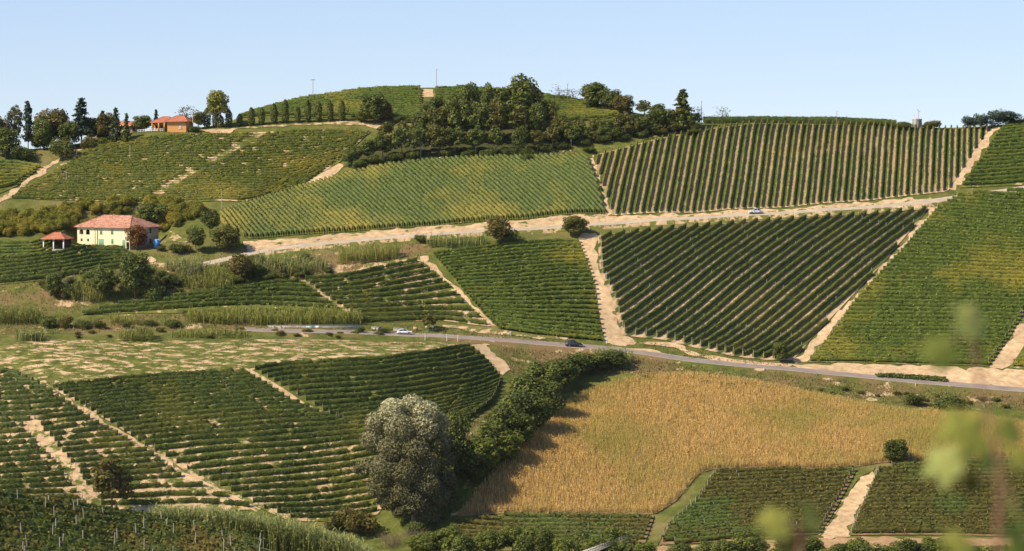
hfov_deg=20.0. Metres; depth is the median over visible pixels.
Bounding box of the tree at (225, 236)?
[209,226,240,250]
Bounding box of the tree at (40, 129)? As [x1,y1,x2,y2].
[31,117,55,150]
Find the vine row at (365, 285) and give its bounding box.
[320,272,436,291]
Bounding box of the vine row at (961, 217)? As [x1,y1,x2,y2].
[929,214,1023,224]
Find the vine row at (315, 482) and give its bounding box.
[231,467,390,491]
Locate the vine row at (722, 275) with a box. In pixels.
[645,214,806,335]
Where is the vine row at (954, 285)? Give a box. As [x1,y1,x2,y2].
[869,281,1023,288]
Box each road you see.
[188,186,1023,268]
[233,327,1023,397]
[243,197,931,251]
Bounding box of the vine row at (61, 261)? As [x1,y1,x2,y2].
[0,251,133,270]
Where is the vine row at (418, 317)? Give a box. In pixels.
[363,314,486,324]
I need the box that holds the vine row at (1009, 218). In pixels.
[931,211,1023,220]
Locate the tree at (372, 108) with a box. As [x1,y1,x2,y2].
[357,93,387,123]
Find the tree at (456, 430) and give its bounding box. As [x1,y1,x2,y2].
[445,412,471,475]
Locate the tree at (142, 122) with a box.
[131,115,152,130]
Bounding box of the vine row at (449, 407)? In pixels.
[350,391,495,423]
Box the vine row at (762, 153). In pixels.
[754,119,767,206]
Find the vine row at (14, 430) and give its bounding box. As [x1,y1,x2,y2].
[0,426,24,433]
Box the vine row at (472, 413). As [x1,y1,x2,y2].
[373,409,475,438]
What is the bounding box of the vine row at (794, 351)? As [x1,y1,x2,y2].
[784,342,802,357]
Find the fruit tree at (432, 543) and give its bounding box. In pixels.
[421,531,448,550]
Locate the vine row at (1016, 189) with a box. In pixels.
[1007,187,1023,191]
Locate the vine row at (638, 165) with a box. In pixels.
[628,139,643,212]
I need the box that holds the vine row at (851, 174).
[848,121,856,199]
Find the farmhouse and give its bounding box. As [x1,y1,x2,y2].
[73,214,161,249]
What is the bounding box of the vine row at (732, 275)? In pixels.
[655,214,818,336]
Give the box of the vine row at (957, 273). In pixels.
[880,269,1023,277]
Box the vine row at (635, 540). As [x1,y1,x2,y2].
[464,536,638,543]
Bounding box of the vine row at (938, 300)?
[854,297,1023,303]
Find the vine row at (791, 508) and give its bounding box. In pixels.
[678,505,831,517]
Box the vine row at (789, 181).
[785,120,797,205]
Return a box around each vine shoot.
[755,503,820,550]
[920,303,1023,550]
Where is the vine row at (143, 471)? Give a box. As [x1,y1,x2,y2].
[82,465,174,478]
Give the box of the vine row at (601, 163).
[598,149,605,173]
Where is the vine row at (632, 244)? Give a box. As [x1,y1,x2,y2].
[601,225,662,265]
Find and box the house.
[119,121,144,132]
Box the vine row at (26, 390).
[0,387,52,394]
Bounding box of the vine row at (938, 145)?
[936,124,939,190]
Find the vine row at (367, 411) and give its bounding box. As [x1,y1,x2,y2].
[336,383,498,417]
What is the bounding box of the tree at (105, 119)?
[95,112,113,138]
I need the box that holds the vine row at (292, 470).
[208,455,377,479]
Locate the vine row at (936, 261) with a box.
[890,258,1023,267]
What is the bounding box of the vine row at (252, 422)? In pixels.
[130,415,338,435]
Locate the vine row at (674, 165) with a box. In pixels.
[666,131,681,211]
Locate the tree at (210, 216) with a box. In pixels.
[199,208,220,236]
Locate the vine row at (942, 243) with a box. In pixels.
[907,240,1023,250]
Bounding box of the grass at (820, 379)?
[0,121,1023,523]
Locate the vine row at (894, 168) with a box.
[892,121,898,195]
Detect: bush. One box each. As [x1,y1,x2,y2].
[1,226,11,236]
[5,220,17,226]
[10,145,34,160]
[14,223,24,232]
[17,227,28,235]
[18,210,29,218]
[18,225,29,233]
[24,207,32,214]
[30,136,49,148]
[30,213,42,218]
[30,223,38,231]
[30,333,41,340]
[34,217,42,224]
[37,278,47,286]
[38,316,57,327]
[39,205,49,210]
[40,223,52,233]
[40,225,51,234]
[48,224,55,232]
[49,137,75,158]
[50,213,58,218]
[54,220,65,229]
[56,212,68,218]
[56,314,73,327]
[58,200,72,206]
[58,291,69,297]
[60,218,69,225]
[60,284,76,298]
[63,276,76,283]
[67,224,73,230]
[69,214,77,223]
[73,319,92,328]
[74,204,82,211]
[79,136,98,148]
[81,200,92,209]
[81,271,93,279]
[89,205,101,214]
[91,320,106,328]
[93,202,103,207]
[98,137,107,143]
[101,207,107,214]
[104,200,115,211]
[106,194,116,200]
[112,207,122,214]
[119,196,131,205]
[120,320,131,326]
[122,206,131,212]
[126,198,135,205]
[139,320,158,325]
[142,284,165,299]
[143,197,154,203]
[148,199,158,203]
[150,275,159,280]
[154,270,167,278]
[155,327,163,331]
[156,246,165,250]
[161,274,174,284]
[162,206,172,214]
[163,224,170,230]
[164,319,181,327]
[165,274,182,285]
[168,243,183,253]
[169,216,180,226]
[170,204,182,211]
[173,212,184,221]
[173,277,187,284]
[174,196,183,202]
[174,265,187,272]
[177,201,186,209]
[181,245,192,251]
[182,212,192,219]
[183,263,203,279]
[189,125,199,131]
[191,210,200,216]
[194,203,206,210]
[209,290,225,297]
[229,278,245,283]
[244,263,264,276]
[250,254,264,260]
[254,271,267,277]
[268,261,288,269]
[268,271,283,277]
[276,273,286,278]
[288,265,302,274]
[292,271,304,276]
[300,269,311,274]
[302,328,313,331]
[323,515,342,530]
[334,507,379,534]
[351,160,367,168]
[354,326,364,332]
[355,114,366,120]
[367,155,384,164]
[373,331,383,334]
[376,328,391,331]
[385,152,401,160]
[392,116,407,122]
[403,520,428,532]
[404,124,427,140]
[405,150,420,158]
[414,234,426,240]
[439,149,456,156]
[460,149,476,155]
[479,148,497,155]
[500,146,517,154]
[518,147,536,154]
[521,154,532,158]
[538,144,554,151]
[554,141,570,148]
[575,139,591,144]
[582,147,596,151]
[593,134,611,142]
[615,134,630,140]
[633,130,649,137]
[653,127,667,134]
[674,125,686,131]
[685,129,700,134]
[688,123,700,130]
[892,121,914,128]
[903,392,925,404]
[923,120,941,128]
[931,394,965,409]
[961,115,977,127]
[973,113,990,127]
[986,108,1023,125]
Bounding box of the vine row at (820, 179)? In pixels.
[817,121,827,201]
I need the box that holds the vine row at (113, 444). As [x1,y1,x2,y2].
[62,438,137,451]
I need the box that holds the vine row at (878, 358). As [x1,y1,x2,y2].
[810,355,989,363]
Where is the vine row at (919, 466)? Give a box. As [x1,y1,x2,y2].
[878,462,1006,470]
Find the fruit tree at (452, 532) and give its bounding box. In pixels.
[435,525,461,550]
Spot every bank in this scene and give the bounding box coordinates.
[0,243,433,326]
[0,313,430,333]
[495,346,1023,412]
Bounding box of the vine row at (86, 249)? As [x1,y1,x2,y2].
[0,246,126,262]
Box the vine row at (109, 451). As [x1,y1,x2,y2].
[66,445,146,456]
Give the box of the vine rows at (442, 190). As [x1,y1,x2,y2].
[0,84,1023,339]
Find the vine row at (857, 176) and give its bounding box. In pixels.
[855,121,862,199]
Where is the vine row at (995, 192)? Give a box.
[972,188,1023,195]
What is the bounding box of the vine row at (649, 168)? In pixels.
[641,136,656,211]
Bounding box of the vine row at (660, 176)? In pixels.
[653,134,669,211]
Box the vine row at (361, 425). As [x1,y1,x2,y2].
[357,393,494,427]
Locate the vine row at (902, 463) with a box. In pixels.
[892,458,1009,465]
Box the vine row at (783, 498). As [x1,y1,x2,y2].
[690,492,838,505]
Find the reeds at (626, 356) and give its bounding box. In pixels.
[592,343,635,368]
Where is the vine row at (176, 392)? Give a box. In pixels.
[80,383,272,403]
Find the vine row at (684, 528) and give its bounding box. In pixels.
[666,518,823,531]
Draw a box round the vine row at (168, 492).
[97,489,225,498]
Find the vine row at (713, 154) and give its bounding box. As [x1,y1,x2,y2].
[704,124,719,210]
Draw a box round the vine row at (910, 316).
[843,313,1017,320]
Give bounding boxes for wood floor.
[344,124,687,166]
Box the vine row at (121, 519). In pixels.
[0,501,261,550]
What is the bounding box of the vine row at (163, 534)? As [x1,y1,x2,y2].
[0,508,259,550]
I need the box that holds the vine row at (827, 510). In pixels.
[673,508,829,521]
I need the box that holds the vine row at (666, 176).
[659,131,675,210]
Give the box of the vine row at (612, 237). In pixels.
[600,226,625,246]
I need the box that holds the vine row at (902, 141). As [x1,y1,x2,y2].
[898,125,904,195]
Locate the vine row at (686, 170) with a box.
[678,128,694,210]
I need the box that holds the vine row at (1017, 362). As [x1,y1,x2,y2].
[1013,360,1023,365]
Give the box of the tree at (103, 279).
[87,266,116,299]
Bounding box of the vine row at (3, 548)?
[0,546,45,550]
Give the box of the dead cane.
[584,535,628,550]
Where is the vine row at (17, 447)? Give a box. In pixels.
[0,442,40,451]
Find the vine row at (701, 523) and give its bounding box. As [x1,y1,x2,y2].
[667,515,825,528]
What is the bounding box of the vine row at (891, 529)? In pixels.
[851,526,1010,533]
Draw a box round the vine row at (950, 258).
[893,254,1023,263]
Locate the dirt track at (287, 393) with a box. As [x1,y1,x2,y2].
[245,368,321,411]
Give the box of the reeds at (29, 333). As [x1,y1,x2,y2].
[14,325,46,341]
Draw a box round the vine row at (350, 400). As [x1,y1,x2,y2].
[314,372,499,405]
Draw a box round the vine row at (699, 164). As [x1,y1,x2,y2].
[691,126,706,211]
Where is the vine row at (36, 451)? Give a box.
[0,447,45,456]
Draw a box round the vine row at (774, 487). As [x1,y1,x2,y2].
[702,479,844,493]
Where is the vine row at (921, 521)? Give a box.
[854,518,1023,524]
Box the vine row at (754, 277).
[674,209,841,339]
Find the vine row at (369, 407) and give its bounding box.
[329,381,500,413]
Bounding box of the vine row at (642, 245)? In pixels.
[602,222,674,272]
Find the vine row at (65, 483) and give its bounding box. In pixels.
[0,479,71,488]
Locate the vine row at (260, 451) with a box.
[176,438,371,462]
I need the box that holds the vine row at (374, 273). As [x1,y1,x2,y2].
[310,261,423,282]
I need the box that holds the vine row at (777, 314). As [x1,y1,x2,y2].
[723,206,913,351]
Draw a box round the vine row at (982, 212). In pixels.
[935,207,1023,217]
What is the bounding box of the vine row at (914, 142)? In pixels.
[911,124,916,193]
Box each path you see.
[215,121,410,131]
[443,325,569,339]
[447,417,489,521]
[644,342,792,366]
[651,471,712,545]
[819,466,874,535]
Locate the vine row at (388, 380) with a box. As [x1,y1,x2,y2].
[289,362,491,389]
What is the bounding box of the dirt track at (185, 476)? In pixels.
[46,386,259,510]
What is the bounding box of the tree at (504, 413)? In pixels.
[484,402,525,433]
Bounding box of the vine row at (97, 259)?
[0,254,135,274]
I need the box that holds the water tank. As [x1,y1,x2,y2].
[912,118,921,127]
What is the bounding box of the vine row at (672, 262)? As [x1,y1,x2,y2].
[616,219,733,304]
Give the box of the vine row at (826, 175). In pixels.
[823,121,833,201]
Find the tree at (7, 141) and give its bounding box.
[0,127,20,158]
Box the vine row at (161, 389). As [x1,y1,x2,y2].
[74,380,266,400]
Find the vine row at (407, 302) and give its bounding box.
[343,298,463,307]
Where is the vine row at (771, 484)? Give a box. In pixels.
[704,477,847,488]
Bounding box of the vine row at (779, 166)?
[773,121,785,205]
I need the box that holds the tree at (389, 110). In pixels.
[379,101,392,121]
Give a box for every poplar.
[206,90,229,127]
[352,393,457,524]
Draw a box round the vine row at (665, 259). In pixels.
[615,220,721,296]
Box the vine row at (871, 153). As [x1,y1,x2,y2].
[867,121,874,198]
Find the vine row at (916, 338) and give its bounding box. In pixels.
[827,335,1003,342]
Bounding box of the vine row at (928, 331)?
[832,328,1008,334]
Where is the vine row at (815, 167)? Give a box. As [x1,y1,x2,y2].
[811,121,821,202]
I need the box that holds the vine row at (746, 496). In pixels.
[695,488,841,501]
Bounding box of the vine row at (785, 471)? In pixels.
[712,465,853,476]
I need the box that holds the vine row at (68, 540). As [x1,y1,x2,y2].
[0,529,158,550]
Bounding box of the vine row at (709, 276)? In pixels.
[634,215,793,334]
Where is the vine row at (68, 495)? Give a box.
[23,492,82,499]
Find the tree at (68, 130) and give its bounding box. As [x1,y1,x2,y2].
[57,120,79,142]
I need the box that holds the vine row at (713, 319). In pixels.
[682,208,854,342]
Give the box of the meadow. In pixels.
[0,339,454,385]
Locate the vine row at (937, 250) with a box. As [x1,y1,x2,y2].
[900,246,1023,256]
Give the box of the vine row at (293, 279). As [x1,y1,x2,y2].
[230,277,299,289]
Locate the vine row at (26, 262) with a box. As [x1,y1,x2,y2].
[0,249,127,267]
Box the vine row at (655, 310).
[624,216,781,332]
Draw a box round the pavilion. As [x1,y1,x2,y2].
[40,232,73,250]
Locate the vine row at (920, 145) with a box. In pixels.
[917,123,922,192]
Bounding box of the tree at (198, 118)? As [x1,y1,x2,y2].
[190,111,206,124]
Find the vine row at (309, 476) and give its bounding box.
[219,464,379,485]
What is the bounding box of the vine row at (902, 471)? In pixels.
[876,466,1013,474]
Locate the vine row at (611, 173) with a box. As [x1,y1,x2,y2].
[606,146,618,197]
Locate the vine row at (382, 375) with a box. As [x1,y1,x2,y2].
[280,359,488,385]
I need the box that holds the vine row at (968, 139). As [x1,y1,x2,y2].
[967,125,969,157]
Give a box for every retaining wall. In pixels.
[267,325,360,328]
[371,326,382,329]
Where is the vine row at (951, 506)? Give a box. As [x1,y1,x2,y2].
[861,503,1023,509]
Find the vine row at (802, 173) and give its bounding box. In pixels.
[798,121,809,204]
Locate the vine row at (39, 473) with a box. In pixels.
[0,469,63,478]
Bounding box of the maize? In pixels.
[458,370,1023,515]
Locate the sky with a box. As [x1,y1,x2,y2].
[0,0,1023,148]
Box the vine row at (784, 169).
[779,121,791,205]
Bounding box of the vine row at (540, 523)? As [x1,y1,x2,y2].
[455,517,648,525]
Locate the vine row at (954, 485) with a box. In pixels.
[869,482,1023,490]
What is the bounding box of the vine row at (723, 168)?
[716,123,731,208]
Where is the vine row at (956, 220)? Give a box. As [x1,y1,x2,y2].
[926,217,1023,227]
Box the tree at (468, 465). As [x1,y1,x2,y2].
[455,450,490,485]
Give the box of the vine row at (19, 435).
[0,432,30,439]
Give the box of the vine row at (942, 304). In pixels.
[851,301,1023,307]
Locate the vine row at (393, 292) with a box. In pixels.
[330,282,448,299]
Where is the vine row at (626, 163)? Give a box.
[615,143,631,213]
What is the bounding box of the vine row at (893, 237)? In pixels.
[742,219,913,354]
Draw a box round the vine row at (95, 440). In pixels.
[57,433,127,446]
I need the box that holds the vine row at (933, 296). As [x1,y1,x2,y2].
[858,293,1023,300]
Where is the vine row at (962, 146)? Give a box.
[961,125,963,167]
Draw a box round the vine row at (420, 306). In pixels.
[350,304,471,311]
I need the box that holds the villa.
[150,115,193,131]
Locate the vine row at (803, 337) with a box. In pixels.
[773,315,827,358]
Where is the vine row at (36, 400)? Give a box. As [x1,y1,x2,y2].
[0,396,64,404]
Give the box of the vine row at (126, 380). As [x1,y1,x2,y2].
[58,369,250,389]
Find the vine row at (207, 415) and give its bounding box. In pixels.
[117,407,318,425]
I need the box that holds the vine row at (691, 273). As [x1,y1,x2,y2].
[622,216,769,326]
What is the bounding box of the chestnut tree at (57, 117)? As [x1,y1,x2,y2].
[34,108,70,138]
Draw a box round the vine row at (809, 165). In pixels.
[804,121,815,203]
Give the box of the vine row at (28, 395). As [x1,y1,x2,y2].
[0,391,58,399]
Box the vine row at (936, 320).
[840,317,1015,323]
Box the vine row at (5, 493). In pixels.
[0,489,260,540]
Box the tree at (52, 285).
[43,273,64,297]
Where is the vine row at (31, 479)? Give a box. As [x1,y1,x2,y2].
[0,474,68,483]
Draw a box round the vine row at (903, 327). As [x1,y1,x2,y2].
[835,324,1010,331]
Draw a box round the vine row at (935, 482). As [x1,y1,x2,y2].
[871,478,1023,486]
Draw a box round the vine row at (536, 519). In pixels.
[475,513,649,521]
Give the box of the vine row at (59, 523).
[0,515,234,550]
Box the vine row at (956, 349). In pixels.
[818,346,996,353]
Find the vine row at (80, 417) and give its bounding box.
[40,414,89,425]
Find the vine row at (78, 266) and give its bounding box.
[0,257,140,277]
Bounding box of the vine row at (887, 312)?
[846,309,1019,315]
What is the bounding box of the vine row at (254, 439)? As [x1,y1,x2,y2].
[154,427,363,451]
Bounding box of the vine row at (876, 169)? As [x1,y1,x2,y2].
[873,122,880,197]
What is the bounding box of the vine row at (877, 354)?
[813,352,990,360]
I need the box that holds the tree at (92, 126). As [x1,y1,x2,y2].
[86,117,98,136]
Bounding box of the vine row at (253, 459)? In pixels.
[187,443,387,469]
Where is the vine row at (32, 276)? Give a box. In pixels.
[0,257,144,282]
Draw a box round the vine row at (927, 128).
[924,124,928,192]
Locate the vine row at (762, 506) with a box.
[682,501,834,513]
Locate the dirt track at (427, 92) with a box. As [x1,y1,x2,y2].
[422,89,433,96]
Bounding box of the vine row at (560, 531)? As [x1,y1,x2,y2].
[448,527,645,533]
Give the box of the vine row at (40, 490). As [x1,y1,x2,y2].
[0,486,76,493]
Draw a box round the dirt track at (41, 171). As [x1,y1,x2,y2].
[0,154,72,201]
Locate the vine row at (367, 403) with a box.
[322,377,501,410]
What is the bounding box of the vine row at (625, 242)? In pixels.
[601,226,650,258]
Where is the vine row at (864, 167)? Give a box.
[861,121,868,198]
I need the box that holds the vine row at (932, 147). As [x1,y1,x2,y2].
[929,125,934,191]
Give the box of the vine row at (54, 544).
[0,535,119,550]
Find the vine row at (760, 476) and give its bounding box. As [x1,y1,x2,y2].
[710,468,852,480]
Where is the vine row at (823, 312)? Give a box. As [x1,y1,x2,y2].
[762,267,872,357]
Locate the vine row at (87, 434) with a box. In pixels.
[54,429,117,440]
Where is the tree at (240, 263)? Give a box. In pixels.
[228,252,254,277]
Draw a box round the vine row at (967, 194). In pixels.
[957,192,1023,199]
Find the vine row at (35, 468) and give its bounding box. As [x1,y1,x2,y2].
[0,463,61,473]
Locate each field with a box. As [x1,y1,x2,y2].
[0,167,39,192]
[0,239,77,258]
[0,244,130,283]
[0,368,248,512]
[10,130,368,203]
[50,369,390,520]
[87,281,348,318]
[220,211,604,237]
[243,88,421,118]
[253,346,502,448]
[302,260,490,325]
[430,241,601,337]
[434,88,631,120]
[452,515,653,546]
[592,123,991,214]
[597,208,927,359]
[656,536,1007,550]
[659,470,855,544]
[807,198,1023,365]
[848,474,1010,535]
[959,132,1023,187]
[1010,346,1023,368]
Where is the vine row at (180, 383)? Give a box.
[69,376,261,397]
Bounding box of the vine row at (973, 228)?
[921,224,1023,233]
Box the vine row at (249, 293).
[119,290,319,303]
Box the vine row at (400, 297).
[336,290,456,302]
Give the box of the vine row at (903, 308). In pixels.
[848,305,1021,311]
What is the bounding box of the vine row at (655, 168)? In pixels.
[647,135,662,211]
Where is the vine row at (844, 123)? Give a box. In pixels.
[836,122,845,200]
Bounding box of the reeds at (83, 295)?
[69,277,112,303]
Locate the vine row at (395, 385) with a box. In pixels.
[297,365,493,394]
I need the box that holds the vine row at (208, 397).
[91,391,283,409]
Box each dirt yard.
[632,348,660,352]
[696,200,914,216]
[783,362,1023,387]
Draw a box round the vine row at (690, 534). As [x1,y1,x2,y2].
[662,526,819,540]
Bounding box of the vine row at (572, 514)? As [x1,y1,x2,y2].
[504,510,650,517]
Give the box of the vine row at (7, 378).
[0,375,33,381]
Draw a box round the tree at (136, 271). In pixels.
[118,250,151,298]
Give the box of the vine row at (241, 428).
[138,418,348,440]
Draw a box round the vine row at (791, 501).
[686,497,836,509]
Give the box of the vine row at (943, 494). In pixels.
[866,491,1023,498]
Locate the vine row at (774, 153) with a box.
[767,121,779,206]
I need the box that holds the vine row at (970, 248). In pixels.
[904,244,1023,253]
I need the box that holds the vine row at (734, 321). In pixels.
[700,207,878,346]
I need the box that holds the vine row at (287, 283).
[189,281,305,291]
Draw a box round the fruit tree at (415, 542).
[406,532,432,550]
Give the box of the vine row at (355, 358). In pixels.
[254,343,469,370]
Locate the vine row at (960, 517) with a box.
[856,515,1023,520]
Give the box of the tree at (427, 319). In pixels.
[421,313,436,329]
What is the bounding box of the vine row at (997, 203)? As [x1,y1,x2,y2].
[947,198,1023,206]
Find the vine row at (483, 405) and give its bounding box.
[377,401,487,432]
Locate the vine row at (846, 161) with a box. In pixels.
[842,120,851,200]
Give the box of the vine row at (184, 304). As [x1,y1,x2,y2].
[82,299,336,314]
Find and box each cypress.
[203,107,210,127]
[211,115,217,126]
[218,115,224,126]
[225,110,232,126]
[236,114,243,126]
[247,107,255,125]
[258,107,265,123]
[270,103,277,122]
[281,99,288,122]
[295,106,300,121]
[304,100,311,121]
[315,101,321,121]
[326,100,333,120]
[338,100,345,119]
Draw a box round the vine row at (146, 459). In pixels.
[75,454,160,467]
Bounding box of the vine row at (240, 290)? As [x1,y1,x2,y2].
[148,285,312,298]
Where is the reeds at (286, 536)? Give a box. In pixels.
[148,501,371,550]
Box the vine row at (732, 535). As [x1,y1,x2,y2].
[674,530,767,543]
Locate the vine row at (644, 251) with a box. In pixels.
[605,223,686,277]
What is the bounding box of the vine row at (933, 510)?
[859,507,1023,513]
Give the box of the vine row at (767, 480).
[707,472,849,484]
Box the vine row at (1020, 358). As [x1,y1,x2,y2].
[1015,357,1023,360]
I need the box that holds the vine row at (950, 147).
[948,125,951,187]
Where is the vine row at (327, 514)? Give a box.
[290,506,376,517]
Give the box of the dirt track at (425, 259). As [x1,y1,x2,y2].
[420,256,496,326]
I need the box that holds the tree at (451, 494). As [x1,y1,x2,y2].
[428,473,456,496]
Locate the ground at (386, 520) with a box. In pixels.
[0,88,1023,550]
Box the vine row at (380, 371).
[274,354,484,381]
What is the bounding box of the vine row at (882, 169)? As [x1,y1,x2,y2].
[880,122,886,197]
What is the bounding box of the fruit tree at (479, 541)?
[474,531,497,550]
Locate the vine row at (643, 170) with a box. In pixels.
[634,138,650,211]
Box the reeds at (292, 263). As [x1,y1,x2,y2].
[250,251,327,275]
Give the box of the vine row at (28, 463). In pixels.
[0,458,56,467]
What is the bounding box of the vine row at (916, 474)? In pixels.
[874,470,1023,478]
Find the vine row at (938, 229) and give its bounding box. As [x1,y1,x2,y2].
[918,226,1023,236]
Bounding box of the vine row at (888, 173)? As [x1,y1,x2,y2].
[886,122,892,196]
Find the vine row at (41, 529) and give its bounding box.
[0,522,196,550]
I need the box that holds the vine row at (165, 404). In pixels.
[96,395,289,413]
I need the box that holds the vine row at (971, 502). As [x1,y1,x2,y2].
[862,499,1023,505]
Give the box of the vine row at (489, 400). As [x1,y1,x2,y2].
[364,397,492,432]
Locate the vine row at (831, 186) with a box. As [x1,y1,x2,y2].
[829,121,838,201]
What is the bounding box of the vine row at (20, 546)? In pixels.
[0,541,84,550]
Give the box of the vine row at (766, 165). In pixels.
[760,121,773,206]
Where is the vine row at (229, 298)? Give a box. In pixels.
[99,294,328,308]
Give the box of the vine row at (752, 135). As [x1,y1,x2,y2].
[741,120,755,207]
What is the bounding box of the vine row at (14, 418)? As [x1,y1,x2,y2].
[0,413,30,421]
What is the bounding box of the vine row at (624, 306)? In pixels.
[618,217,746,311]
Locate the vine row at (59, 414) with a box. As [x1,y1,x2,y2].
[34,408,83,419]
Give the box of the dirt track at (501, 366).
[472,344,509,374]
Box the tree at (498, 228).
[484,216,512,243]
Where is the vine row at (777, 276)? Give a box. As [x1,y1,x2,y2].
[691,210,866,344]
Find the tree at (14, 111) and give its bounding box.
[2,105,23,137]
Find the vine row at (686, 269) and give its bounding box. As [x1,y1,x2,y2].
[620,215,757,319]
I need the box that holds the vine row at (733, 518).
[669,512,827,524]
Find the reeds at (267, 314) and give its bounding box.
[184,302,362,325]
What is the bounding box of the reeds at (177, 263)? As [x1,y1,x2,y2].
[164,255,203,270]
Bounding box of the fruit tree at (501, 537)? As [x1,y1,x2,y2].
[480,530,509,550]
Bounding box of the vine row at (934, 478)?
[873,474,1023,482]
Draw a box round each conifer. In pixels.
[19,101,35,147]
[71,97,94,141]
[96,110,109,137]
[108,107,122,141]
[119,113,131,141]
[151,109,158,129]
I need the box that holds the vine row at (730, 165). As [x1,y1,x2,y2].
[722,122,737,208]
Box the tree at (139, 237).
[124,224,147,249]
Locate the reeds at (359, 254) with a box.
[336,240,399,264]
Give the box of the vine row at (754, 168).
[748,119,761,206]
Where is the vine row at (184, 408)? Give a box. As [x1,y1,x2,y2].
[103,398,299,418]
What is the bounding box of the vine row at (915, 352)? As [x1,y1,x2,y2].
[815,349,994,357]
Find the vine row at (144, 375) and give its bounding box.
[53,366,244,386]
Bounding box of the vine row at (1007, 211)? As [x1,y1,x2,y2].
[937,203,1023,214]
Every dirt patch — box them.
[68,149,84,154]
[147,256,155,261]
[161,230,188,242]
[203,129,232,132]
[305,163,343,183]
[358,254,417,269]
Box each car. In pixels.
[397,329,411,333]
[565,340,582,346]
[748,208,762,213]
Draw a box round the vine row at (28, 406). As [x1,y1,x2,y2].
[0,400,71,410]
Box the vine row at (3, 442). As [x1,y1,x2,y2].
[0,435,36,445]
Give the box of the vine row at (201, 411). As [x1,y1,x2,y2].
[110,402,309,422]
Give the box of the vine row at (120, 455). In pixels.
[70,450,153,462]
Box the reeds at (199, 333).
[171,326,247,337]
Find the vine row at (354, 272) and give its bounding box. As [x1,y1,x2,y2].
[305,257,417,279]
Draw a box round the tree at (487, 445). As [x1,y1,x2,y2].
[469,438,501,472]
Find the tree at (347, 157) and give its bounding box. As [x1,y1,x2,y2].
[341,152,358,167]
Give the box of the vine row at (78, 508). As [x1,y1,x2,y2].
[0,496,260,543]
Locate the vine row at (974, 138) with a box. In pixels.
[973,125,975,147]
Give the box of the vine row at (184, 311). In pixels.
[182,308,354,318]
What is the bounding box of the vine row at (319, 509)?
[277,499,380,512]
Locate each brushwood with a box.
[369,529,409,547]
[398,526,428,540]
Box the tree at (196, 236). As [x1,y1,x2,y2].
[185,226,205,252]
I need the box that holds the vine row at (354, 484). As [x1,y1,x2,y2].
[242,479,374,496]
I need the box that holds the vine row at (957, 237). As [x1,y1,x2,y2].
[913,233,1023,243]
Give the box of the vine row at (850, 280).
[752,239,896,356]
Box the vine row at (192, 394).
[85,387,278,407]
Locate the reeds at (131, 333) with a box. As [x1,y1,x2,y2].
[117,325,155,341]
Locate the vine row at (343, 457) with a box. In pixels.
[198,450,377,475]
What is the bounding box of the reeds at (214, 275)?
[175,261,236,289]
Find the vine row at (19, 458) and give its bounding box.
[0,451,50,461]
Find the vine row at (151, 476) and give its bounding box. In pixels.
[85,471,181,483]
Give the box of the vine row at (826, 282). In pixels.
[732,205,925,354]
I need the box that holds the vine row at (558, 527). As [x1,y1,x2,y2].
[450,522,646,530]
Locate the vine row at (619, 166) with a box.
[610,144,624,209]
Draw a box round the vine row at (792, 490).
[699,484,843,497]
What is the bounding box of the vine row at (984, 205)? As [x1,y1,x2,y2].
[942,201,1023,210]
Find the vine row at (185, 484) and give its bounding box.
[93,481,202,490]
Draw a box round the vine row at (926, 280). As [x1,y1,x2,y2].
[872,277,1023,285]
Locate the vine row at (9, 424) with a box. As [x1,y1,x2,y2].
[0,420,22,427]
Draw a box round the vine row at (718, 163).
[710,124,725,209]
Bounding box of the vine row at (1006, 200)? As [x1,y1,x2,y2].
[952,195,1023,202]
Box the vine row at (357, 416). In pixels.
[343,386,497,420]
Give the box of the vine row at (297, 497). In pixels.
[252,486,387,502]
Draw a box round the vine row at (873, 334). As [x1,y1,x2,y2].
[830,332,1005,339]
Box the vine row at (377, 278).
[315,265,429,287]
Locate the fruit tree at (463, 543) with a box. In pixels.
[450,535,478,550]
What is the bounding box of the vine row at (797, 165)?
[792,121,803,204]
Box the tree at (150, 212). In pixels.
[132,203,167,223]
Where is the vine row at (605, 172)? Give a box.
[602,147,612,185]
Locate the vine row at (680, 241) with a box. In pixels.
[611,219,710,290]
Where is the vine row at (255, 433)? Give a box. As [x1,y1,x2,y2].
[145,421,358,444]
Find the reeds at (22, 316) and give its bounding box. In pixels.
[0,301,41,324]
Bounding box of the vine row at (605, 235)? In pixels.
[599,228,611,240]
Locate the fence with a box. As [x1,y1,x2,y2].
[138,128,162,132]
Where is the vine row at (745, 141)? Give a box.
[735,120,749,207]
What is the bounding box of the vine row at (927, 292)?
[862,288,1023,296]
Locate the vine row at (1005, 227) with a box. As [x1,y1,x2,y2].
[924,220,1023,230]
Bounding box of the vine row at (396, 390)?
[305,369,496,399]
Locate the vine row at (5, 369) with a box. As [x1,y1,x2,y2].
[0,367,20,374]
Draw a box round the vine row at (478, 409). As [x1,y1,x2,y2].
[373,407,481,436]
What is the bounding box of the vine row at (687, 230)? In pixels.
[608,220,698,283]
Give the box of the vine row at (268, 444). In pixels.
[165,432,364,456]
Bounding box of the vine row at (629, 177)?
[621,141,637,213]
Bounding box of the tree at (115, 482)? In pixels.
[90,456,134,507]
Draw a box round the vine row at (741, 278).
[666,209,829,336]
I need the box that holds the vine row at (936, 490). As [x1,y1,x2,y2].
[867,487,1023,494]
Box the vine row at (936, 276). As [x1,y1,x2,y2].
[876,273,1023,281]
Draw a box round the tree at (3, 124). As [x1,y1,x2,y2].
[0,116,5,128]
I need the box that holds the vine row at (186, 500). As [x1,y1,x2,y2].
[100,497,249,506]
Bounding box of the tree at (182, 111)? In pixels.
[175,105,197,118]
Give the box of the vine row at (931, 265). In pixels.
[886,261,1023,270]
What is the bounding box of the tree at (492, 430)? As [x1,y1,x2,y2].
[478,421,512,449]
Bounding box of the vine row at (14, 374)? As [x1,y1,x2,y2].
[0,372,27,377]

